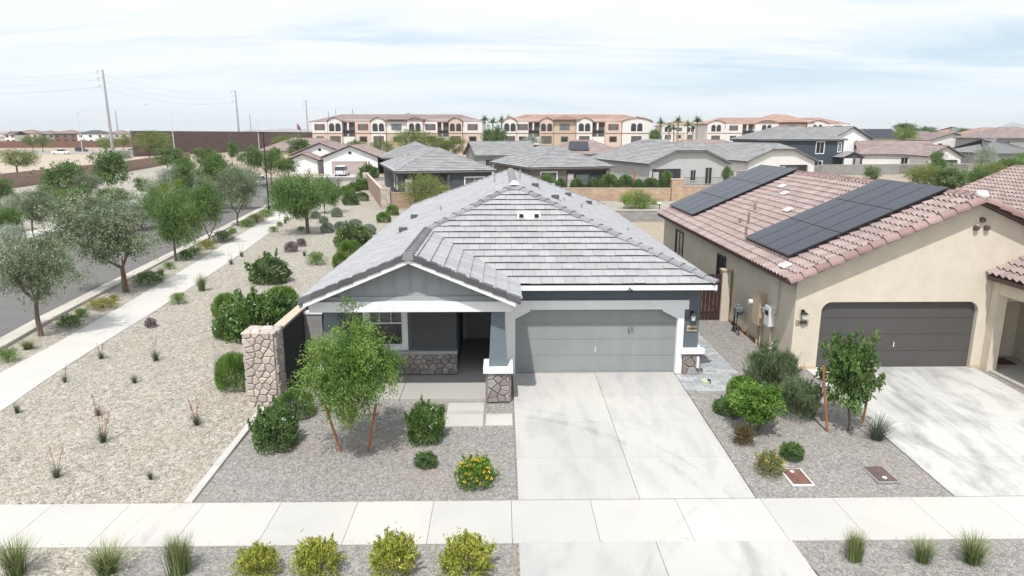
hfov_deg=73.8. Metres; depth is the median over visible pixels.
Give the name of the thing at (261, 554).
lantana bush
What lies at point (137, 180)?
tree
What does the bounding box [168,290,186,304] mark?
grass clump
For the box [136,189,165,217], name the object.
tree
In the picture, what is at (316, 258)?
shrub
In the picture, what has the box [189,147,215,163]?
tree
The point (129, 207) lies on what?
tree
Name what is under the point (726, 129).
apartment building
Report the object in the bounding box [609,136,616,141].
window
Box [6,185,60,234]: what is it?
tree
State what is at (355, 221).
shrub
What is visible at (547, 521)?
pavement
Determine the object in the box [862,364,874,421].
tree stake
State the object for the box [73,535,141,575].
grass clump
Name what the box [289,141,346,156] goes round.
house
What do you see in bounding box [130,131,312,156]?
sound wall
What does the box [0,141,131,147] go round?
boundary wall
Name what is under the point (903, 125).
tree
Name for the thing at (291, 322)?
garden wall
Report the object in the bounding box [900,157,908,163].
window
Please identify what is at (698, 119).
palm tree
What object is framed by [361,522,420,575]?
lantana bush
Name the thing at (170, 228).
street tree
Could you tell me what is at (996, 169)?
tree
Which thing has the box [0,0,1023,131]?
sky
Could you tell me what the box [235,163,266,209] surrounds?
tree
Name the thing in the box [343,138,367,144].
tree
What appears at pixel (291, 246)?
agave
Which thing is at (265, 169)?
street lamp
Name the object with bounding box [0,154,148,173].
dirt verge
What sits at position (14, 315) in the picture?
street
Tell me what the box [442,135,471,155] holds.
tree
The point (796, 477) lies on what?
utility cover
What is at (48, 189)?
tree
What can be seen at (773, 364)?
shrub
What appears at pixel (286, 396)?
shrub
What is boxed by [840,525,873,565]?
grass clump
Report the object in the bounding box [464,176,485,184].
window
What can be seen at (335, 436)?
tree stake
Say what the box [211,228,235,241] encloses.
ground cover plant
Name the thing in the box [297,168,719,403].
house
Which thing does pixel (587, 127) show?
arched window
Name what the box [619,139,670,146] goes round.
house
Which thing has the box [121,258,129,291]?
tree stake
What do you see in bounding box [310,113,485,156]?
apartment building
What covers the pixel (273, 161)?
tree
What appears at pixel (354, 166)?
garage door
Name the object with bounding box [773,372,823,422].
shrub
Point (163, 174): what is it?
tree
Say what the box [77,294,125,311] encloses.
ground cover plant
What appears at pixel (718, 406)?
shrub
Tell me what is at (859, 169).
garden wall
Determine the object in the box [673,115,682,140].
palm tree
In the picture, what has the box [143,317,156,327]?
agave
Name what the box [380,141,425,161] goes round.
house
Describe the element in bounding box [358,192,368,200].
shrub
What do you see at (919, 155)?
house
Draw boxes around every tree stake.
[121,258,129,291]
[322,406,341,451]
[367,404,378,451]
[821,365,828,431]
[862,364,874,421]
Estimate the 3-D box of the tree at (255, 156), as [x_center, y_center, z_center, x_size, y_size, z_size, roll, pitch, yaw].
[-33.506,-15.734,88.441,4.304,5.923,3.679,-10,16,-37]
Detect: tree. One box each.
[0,146,42,171]
[0,172,15,203]
[0,192,23,214]
[0,205,31,239]
[0,221,29,252]
[0,227,99,336]
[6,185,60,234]
[18,135,37,150]
[26,158,93,198]
[29,179,166,292]
[34,135,54,151]
[35,181,67,219]
[53,184,106,218]
[67,169,103,195]
[72,192,112,232]
[85,138,135,186]
[93,136,121,150]
[95,186,114,203]
[101,186,136,204]
[113,197,142,229]
[115,133,130,149]
[116,148,133,159]
[126,129,174,157]
[130,195,157,228]
[132,175,149,192]
[135,182,207,260]
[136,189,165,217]
[138,177,170,194]
[142,175,187,206]
[151,142,192,170]
[154,162,184,191]
[169,160,202,190]
[170,156,196,172]
[187,174,216,213]
[187,178,230,240]
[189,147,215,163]
[194,148,237,202]
[210,162,261,225]
[224,141,239,162]
[235,144,265,172]
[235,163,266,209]
[261,146,289,181]
[261,168,339,232]
[268,179,278,199]
[269,133,300,144]
[270,147,281,155]
[280,155,300,178]
[285,132,311,153]
[287,295,408,451]
[311,171,343,212]
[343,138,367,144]
[367,140,396,151]
[389,127,438,146]
[396,171,451,203]
[426,134,450,150]
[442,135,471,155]
[480,114,488,130]
[480,124,495,140]
[488,116,498,129]
[492,124,507,140]
[497,116,503,132]
[520,133,543,144]
[539,172,556,183]
[616,187,663,208]
[649,127,661,138]
[656,117,665,137]
[663,123,671,140]
[670,124,676,141]
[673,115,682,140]
[684,121,691,139]
[688,123,694,139]
[692,112,701,139]
[721,164,734,179]
[813,324,885,430]
[861,163,881,179]
[889,122,919,134]
[891,126,920,140]
[898,162,948,184]
[918,125,937,131]
[925,160,971,189]
[927,150,947,179]
[955,127,971,132]
[965,166,995,182]
[967,161,1009,178]
[970,142,1001,168]
[988,156,1023,167]
[1013,152,1023,164]
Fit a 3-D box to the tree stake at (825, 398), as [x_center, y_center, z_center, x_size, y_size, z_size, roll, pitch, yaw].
[7.714,2.796,16.807,0.374,1.873,0.064,0,13,-1]
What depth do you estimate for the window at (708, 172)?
91.95 m
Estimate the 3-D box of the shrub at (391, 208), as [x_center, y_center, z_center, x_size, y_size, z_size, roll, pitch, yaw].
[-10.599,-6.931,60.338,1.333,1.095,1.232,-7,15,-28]
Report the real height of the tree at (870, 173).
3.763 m
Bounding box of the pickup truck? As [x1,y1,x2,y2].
[51,149,70,153]
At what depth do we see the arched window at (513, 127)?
206.24 m
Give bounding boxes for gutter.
[0,205,265,341]
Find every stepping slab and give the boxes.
[445,403,483,426]
[485,414,512,425]
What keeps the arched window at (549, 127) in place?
in the apartment building at (625, 129)
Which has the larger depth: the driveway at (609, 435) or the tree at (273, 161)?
the tree at (273, 161)
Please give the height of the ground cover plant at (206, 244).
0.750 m
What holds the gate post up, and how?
on the side yard gravel at (714, 329)
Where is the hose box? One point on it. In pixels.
(706, 381)
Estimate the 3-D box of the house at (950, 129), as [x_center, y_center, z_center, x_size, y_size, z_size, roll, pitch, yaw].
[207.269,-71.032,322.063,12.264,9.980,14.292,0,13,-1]
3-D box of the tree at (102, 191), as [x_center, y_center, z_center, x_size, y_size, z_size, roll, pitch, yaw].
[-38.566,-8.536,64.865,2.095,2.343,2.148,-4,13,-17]
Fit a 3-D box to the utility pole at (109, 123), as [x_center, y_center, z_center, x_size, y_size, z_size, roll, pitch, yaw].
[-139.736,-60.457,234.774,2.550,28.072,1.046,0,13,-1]
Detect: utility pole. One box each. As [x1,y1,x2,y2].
[97,70,114,151]
[115,110,118,140]
[231,90,239,131]
[303,100,308,131]
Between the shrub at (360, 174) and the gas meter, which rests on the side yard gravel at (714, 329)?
the gas meter
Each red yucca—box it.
[10,403,23,413]
[46,447,63,477]
[59,368,68,382]
[87,408,111,442]
[91,395,103,415]
[95,344,108,358]
[128,372,138,383]
[145,337,163,360]
[145,468,155,479]
[185,398,202,426]
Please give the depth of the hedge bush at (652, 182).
72.28 m
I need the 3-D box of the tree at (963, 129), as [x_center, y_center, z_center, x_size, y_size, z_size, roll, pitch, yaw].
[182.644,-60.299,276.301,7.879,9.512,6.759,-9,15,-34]
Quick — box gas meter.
[731,304,744,333]
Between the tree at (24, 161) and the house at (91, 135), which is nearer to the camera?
the tree at (24, 161)
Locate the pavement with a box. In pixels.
[0,496,1023,548]
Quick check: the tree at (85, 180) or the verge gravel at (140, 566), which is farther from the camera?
the tree at (85, 180)
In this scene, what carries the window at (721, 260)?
in the house at (919, 275)
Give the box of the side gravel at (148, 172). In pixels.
[1,165,195,250]
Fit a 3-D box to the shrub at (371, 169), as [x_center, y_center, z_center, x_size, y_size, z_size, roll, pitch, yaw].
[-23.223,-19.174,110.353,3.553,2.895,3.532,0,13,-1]
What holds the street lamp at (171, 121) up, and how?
on the ground
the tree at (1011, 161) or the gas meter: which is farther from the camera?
the tree at (1011, 161)
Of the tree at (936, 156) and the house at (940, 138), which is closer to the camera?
the tree at (936, 156)
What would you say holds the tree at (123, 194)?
on the side gravel at (148, 172)
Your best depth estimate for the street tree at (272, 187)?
66.35 m
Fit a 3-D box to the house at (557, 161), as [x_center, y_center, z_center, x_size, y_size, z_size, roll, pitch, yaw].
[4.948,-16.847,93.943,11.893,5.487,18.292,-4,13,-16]
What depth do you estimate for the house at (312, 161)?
122.25 m
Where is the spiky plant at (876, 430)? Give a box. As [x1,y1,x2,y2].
[854,411,898,441]
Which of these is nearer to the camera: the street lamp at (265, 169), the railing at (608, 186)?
the street lamp at (265, 169)
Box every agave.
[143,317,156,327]
[284,241,297,251]
[296,238,306,246]
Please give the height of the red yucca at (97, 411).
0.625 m
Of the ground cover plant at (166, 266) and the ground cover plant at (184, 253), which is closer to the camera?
the ground cover plant at (166, 266)
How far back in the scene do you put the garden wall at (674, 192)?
70.77 m
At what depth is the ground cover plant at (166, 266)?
36.43 m
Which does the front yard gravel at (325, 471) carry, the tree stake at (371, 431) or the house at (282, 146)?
the tree stake at (371, 431)
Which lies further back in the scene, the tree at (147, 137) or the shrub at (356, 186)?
the tree at (147, 137)
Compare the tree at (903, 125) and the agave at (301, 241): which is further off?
the tree at (903, 125)
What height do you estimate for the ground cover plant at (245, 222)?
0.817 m
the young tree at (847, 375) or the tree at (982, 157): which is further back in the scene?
the tree at (982, 157)
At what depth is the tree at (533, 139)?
155.09 m
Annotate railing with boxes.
[557,180,670,187]
[684,177,730,185]
[899,165,967,172]
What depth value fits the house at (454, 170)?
78.44 m
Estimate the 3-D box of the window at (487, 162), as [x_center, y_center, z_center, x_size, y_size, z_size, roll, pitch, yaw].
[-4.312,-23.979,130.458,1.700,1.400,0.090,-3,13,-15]
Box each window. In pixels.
[314,124,324,129]
[329,123,333,130]
[335,123,340,130]
[358,124,367,129]
[360,136,366,141]
[362,312,408,349]
[372,123,377,130]
[379,123,383,130]
[391,124,401,129]
[415,123,420,130]
[425,124,435,129]
[450,123,454,130]
[456,123,460,130]
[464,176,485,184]
[467,124,477,129]
[469,136,476,140]
[485,159,493,165]
[504,123,508,130]
[510,123,515,130]
[518,124,527,129]
[540,171,557,184]
[541,123,545,130]
[547,123,551,130]
[559,124,569,129]
[561,136,567,141]
[579,123,583,130]
[585,123,589,130]
[608,124,618,129]
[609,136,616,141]
[631,123,635,130]
[637,123,641,130]
[674,229,683,257]
[689,169,696,180]
[704,167,712,183]
[716,253,725,273]
[729,125,737,130]
[777,141,787,145]
[815,141,824,153]
[837,142,841,151]
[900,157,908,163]
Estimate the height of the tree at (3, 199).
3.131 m
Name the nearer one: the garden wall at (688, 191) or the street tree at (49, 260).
the street tree at (49, 260)
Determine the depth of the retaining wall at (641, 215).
56.15 m
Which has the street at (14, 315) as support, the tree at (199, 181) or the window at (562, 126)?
the tree at (199, 181)
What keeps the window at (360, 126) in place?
in the apartment building at (339, 129)
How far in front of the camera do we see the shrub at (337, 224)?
51.20 m
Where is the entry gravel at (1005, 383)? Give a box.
[978,369,1023,393]
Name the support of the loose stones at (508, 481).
on the ground
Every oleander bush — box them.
[209,309,248,340]
[219,283,297,343]
[243,248,295,284]
[332,219,372,247]
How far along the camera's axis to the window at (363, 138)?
206.85 m
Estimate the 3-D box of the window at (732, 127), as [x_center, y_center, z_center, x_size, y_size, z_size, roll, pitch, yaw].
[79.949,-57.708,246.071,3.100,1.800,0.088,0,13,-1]
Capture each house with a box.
[3,131,28,140]
[22,130,42,140]
[42,130,55,140]
[52,130,80,140]
[76,130,116,140]
[112,130,130,140]
[260,138,332,162]
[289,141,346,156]
[289,152,323,173]
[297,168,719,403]
[320,143,386,173]
[320,174,359,176]
[379,146,496,192]
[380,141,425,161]
[463,140,533,167]
[489,145,614,187]
[556,140,619,156]
[590,141,732,187]
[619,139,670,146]
[656,164,1023,390]
[676,139,728,144]
[686,142,709,147]
[704,142,819,176]
[730,126,864,164]
[807,126,873,163]
[854,139,932,163]
[860,129,900,140]
[899,132,961,147]
[906,144,964,163]
[937,127,960,131]
[953,127,1023,147]
[953,139,1023,162]
[956,165,1023,212]
[958,127,995,134]
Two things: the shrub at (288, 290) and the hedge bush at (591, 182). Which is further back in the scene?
the hedge bush at (591, 182)
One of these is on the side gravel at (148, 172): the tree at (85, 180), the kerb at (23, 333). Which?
the tree at (85, 180)
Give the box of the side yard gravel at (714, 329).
[687,301,952,497]
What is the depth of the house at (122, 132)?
475.23 m
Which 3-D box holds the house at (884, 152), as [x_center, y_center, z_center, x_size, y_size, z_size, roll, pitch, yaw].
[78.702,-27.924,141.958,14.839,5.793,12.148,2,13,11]
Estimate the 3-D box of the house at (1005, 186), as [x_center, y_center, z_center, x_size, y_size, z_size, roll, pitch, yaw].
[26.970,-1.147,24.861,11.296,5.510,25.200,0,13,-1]
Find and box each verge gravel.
[123,544,516,575]
[794,540,1023,575]
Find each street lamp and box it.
[77,113,82,153]
[143,104,174,147]
[258,132,269,208]
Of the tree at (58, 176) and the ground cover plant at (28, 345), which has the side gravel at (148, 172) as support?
the tree at (58, 176)
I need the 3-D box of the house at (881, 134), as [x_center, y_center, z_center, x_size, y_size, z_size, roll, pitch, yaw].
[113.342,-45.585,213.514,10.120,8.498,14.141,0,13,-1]
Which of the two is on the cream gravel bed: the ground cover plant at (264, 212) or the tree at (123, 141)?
the ground cover plant at (264, 212)
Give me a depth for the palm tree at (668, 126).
263.40 m
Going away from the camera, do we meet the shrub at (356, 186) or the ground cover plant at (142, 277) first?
the ground cover plant at (142, 277)
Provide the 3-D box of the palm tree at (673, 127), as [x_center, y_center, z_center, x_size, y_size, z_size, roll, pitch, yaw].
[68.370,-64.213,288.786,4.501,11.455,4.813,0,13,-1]
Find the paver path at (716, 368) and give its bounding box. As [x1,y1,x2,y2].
[675,333,737,391]
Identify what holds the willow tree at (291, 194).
on the cream gravel bed
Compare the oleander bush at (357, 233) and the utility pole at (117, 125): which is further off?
the utility pole at (117, 125)
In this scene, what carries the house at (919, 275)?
on the ground
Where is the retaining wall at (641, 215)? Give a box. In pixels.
[614,210,664,221]
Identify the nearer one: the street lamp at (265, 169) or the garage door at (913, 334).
the garage door at (913, 334)
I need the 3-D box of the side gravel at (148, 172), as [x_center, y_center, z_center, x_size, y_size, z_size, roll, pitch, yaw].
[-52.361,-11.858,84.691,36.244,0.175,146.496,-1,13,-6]
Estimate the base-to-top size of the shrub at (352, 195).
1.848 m
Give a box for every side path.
[0,211,292,411]
[4,187,188,245]
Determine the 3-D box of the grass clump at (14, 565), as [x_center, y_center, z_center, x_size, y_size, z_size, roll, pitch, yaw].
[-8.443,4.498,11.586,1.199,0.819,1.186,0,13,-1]
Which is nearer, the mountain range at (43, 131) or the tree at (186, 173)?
the tree at (186, 173)
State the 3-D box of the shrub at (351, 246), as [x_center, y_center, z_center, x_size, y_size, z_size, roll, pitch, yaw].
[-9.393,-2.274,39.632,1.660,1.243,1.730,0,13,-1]
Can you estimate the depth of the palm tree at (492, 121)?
251.67 m
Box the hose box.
[701,379,710,384]
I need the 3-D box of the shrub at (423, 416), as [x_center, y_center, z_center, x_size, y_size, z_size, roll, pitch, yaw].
[-2.090,3.139,16.483,1.060,1.195,1.239,7,15,30]
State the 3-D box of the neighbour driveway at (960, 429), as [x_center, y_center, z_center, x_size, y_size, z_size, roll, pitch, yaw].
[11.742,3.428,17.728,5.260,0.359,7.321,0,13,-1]
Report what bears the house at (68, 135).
on the ground
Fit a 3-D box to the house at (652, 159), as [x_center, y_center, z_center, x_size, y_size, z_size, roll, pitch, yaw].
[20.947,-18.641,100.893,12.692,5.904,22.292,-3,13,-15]
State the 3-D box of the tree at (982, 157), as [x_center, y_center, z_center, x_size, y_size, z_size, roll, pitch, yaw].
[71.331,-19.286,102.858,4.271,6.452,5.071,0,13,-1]
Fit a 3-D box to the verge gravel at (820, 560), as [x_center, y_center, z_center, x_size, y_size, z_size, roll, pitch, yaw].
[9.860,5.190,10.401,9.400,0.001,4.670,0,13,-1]
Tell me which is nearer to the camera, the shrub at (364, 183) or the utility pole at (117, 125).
the shrub at (364, 183)
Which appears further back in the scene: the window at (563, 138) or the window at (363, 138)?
the window at (563, 138)
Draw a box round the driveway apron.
[519,541,816,575]
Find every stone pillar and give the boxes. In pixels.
[241,325,287,407]
[380,187,391,208]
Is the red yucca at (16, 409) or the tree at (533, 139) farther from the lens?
the tree at (533, 139)
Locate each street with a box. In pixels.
[0,182,275,337]
[247,177,384,181]
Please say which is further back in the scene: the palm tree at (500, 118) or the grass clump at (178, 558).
the palm tree at (500, 118)
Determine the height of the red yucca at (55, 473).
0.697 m
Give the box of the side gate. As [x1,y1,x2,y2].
[699,274,721,319]
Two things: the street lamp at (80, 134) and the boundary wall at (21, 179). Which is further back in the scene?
the street lamp at (80, 134)
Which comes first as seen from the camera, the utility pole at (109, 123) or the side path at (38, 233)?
the side path at (38, 233)
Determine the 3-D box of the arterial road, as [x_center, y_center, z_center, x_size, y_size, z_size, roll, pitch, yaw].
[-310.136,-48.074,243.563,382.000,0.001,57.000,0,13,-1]
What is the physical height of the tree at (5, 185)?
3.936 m
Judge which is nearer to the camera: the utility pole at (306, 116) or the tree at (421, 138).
the tree at (421, 138)
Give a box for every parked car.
[74,147,88,151]
[255,175,267,184]
[334,165,349,175]
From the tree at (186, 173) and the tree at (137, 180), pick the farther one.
the tree at (137, 180)
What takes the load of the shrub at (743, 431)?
on the side yard gravel at (714, 329)
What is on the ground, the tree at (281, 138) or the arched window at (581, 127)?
the tree at (281, 138)
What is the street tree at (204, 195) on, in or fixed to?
on the cream gravel bed
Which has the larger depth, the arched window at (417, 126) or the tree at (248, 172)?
the arched window at (417, 126)
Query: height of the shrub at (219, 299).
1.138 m
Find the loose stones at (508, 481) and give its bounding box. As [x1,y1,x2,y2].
[27,335,1022,575]
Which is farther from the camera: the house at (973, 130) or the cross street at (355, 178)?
the house at (973, 130)
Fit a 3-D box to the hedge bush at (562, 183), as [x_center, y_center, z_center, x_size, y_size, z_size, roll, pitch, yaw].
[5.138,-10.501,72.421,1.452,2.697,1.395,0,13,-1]
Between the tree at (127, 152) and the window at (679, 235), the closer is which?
the window at (679, 235)
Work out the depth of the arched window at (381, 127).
205.64 m
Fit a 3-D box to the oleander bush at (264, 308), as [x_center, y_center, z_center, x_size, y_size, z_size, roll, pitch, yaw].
[-9.011,0.799,24.339,2.917,2.017,3.206,0,13,-1]
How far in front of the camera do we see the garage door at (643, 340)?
20.51 m
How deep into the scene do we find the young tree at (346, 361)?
15.08 m
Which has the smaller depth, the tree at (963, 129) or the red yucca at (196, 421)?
the red yucca at (196, 421)
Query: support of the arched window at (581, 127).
in the apartment building at (625, 129)
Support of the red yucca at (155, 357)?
on the cream gravel bed
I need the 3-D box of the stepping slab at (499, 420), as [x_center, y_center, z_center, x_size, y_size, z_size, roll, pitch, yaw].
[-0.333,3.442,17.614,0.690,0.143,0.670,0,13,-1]
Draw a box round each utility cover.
[781,469,814,486]
[861,466,900,483]
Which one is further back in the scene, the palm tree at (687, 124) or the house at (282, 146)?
the palm tree at (687, 124)
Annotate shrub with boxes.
[211,292,235,316]
[211,350,246,392]
[247,397,301,455]
[266,285,298,302]
[276,387,314,418]
[305,251,327,264]
[311,211,320,218]
[319,216,328,222]
[320,222,334,232]
[330,207,342,216]
[332,251,347,266]
[334,221,345,228]
[336,238,361,255]
[339,185,354,193]
[340,187,360,204]
[346,181,361,191]
[348,219,362,225]
[354,177,367,189]
[355,172,362,178]
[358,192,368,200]
[359,162,378,177]
[364,223,376,233]
[376,211,390,222]
[385,204,399,214]
[403,395,448,446]
[412,450,437,468]
[453,452,502,490]
[709,394,736,417]
[724,378,788,430]
[726,375,756,396]
[730,421,758,445]
[738,336,804,386]
[751,446,786,480]
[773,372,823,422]
[779,440,804,461]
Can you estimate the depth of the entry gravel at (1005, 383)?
20.06 m
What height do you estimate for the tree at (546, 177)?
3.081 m
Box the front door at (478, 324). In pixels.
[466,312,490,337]
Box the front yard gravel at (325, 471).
[193,373,516,502]
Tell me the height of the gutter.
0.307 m
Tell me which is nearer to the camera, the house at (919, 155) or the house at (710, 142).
the house at (919, 155)
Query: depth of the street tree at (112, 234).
30.06 m
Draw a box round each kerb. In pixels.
[0,181,311,348]
[184,407,264,502]
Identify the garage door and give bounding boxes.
[332,161,366,173]
[515,309,675,371]
[816,302,974,366]
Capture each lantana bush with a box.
[224,539,283,575]
[288,528,346,575]
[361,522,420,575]
[433,527,496,575]
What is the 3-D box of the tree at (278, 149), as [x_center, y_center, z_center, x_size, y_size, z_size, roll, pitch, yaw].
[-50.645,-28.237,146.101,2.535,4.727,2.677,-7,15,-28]
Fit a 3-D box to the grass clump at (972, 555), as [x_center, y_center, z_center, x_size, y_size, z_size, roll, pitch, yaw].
[8.065,4.526,11.892,1.039,0.630,1.073,0,13,-1]
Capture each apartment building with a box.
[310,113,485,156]
[500,114,653,146]
[654,121,694,141]
[693,114,849,141]
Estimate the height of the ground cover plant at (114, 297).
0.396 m
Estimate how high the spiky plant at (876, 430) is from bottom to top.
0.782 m
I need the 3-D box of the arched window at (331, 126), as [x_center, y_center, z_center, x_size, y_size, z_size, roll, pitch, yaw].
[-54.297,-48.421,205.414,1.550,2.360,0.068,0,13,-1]
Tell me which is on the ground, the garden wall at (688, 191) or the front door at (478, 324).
the garden wall at (688, 191)
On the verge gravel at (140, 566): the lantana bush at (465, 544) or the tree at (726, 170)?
the lantana bush at (465, 544)
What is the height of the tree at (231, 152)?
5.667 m
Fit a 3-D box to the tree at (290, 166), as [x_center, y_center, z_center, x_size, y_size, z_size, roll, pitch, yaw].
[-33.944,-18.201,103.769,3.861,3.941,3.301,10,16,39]
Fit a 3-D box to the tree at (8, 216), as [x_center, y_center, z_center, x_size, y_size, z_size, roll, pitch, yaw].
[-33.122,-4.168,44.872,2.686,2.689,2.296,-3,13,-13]
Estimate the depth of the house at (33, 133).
444.86 m
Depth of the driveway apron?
12.04 m
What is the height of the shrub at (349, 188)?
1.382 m
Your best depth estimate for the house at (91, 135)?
435.43 m
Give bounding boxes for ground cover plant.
[0,345,22,362]
[14,338,38,349]
[54,312,83,328]
[71,307,91,317]
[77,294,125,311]
[108,294,120,300]
[130,270,165,286]
[156,266,167,275]
[163,262,176,269]
[177,249,193,259]
[189,245,205,254]
[194,238,216,249]
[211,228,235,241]
[238,219,255,227]
[245,213,267,221]
[259,209,272,216]
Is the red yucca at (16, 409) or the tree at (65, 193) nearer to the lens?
the red yucca at (16, 409)
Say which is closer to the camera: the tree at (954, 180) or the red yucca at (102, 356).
the red yucca at (102, 356)
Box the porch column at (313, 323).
[303,310,323,370]
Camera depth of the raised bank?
63.90 m
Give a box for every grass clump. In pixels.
[0,526,50,575]
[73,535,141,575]
[152,524,194,575]
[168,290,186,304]
[193,272,207,291]
[267,225,278,231]
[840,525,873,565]
[901,530,945,565]
[947,524,1007,566]
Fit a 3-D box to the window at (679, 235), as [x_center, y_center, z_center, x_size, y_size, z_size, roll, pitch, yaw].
[8.309,-2.158,33.951,0.050,1.390,1.440,0,13,-1]
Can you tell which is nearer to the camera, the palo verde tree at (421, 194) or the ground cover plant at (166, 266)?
the ground cover plant at (166, 266)
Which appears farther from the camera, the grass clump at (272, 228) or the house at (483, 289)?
the grass clump at (272, 228)
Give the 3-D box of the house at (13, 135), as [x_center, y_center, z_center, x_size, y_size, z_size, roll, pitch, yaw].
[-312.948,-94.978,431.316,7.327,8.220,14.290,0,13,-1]
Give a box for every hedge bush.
[555,177,565,187]
[570,178,583,187]
[586,177,599,187]
[599,173,617,187]
[618,174,633,187]
[633,179,643,187]
[641,177,659,187]
[659,169,672,187]
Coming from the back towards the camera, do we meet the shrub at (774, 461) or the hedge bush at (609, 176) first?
the hedge bush at (609, 176)
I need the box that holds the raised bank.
[599,201,675,209]
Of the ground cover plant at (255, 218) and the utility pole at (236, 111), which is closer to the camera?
the ground cover plant at (255, 218)
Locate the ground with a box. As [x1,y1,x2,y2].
[0,147,975,575]
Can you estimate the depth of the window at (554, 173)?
85.45 m
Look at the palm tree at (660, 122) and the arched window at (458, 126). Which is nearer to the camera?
the arched window at (458, 126)
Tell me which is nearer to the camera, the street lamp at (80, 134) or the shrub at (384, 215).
the shrub at (384, 215)
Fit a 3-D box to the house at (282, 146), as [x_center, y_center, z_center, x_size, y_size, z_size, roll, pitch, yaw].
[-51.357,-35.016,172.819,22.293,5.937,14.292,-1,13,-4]
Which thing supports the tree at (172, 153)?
on the side gravel at (148, 172)
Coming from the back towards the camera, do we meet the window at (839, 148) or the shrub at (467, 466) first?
the window at (839, 148)
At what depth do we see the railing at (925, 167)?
113.83 m
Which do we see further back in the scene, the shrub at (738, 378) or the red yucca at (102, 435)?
the shrub at (738, 378)
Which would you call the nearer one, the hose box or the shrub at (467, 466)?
the shrub at (467, 466)
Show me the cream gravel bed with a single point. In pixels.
(317, 239)
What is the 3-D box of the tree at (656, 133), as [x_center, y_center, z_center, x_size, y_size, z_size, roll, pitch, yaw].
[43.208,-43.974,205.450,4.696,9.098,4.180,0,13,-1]
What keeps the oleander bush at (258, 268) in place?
on the cream gravel bed
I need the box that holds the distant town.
[0,133,653,140]
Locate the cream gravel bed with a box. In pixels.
[0,182,407,575]
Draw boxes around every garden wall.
[275,305,323,389]
[366,173,381,206]
[392,190,448,208]
[565,179,684,200]
[683,186,709,197]
[736,163,989,174]
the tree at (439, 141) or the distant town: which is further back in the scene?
the distant town
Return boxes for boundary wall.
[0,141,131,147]
[0,152,190,188]
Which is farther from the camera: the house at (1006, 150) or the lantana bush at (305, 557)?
the house at (1006, 150)
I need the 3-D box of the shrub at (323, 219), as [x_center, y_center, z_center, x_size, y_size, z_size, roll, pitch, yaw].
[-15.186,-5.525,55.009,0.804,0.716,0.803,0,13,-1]
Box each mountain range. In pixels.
[0,131,85,132]
[240,128,311,131]
[933,122,1023,131]
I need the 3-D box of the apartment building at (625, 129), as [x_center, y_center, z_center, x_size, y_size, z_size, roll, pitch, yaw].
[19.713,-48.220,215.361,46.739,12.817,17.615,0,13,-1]
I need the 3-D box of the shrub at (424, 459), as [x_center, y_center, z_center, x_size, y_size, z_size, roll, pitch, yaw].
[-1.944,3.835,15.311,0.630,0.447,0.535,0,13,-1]
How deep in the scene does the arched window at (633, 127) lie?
206.80 m
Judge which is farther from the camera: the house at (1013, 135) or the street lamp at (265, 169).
the house at (1013, 135)
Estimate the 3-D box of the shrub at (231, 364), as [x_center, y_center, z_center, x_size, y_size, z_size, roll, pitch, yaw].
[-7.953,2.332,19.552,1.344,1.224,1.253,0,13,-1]
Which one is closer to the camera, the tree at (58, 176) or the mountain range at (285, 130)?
the tree at (58, 176)
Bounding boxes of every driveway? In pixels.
[513,372,754,499]
[806,366,1023,496]
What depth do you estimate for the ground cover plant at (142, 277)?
32.76 m
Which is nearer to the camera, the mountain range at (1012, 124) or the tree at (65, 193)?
the tree at (65, 193)
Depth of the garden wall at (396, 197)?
65.65 m
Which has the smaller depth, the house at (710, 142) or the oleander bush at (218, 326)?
the oleander bush at (218, 326)
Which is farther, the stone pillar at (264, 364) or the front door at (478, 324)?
the front door at (478, 324)
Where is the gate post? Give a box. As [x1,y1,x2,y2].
[719,268,731,320]
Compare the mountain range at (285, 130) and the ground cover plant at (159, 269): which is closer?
the ground cover plant at (159, 269)
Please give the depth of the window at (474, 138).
207.35 m
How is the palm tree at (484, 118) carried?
on the ground
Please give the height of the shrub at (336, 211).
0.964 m
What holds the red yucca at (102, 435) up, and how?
on the cream gravel bed
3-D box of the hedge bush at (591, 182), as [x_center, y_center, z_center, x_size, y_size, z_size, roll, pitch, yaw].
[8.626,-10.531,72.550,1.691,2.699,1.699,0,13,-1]
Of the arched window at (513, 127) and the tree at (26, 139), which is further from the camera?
the tree at (26, 139)
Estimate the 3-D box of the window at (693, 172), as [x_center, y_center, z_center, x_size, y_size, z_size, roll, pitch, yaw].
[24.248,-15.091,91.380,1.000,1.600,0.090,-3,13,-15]
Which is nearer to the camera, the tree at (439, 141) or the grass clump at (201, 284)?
the grass clump at (201, 284)
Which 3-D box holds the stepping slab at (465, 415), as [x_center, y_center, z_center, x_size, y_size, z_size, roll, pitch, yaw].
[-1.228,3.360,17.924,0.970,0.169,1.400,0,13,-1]
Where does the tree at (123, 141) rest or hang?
on the ground
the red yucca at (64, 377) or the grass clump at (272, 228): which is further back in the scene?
the grass clump at (272, 228)
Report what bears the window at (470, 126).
in the apartment building at (339, 129)
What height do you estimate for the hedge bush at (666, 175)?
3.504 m
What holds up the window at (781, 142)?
in the house at (825, 148)
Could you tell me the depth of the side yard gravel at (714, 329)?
16.09 m
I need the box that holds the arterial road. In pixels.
[0,151,131,153]
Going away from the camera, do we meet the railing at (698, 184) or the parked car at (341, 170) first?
the railing at (698, 184)
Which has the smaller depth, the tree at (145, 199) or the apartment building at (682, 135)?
the tree at (145, 199)
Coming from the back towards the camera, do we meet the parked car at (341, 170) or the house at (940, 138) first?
the house at (940, 138)

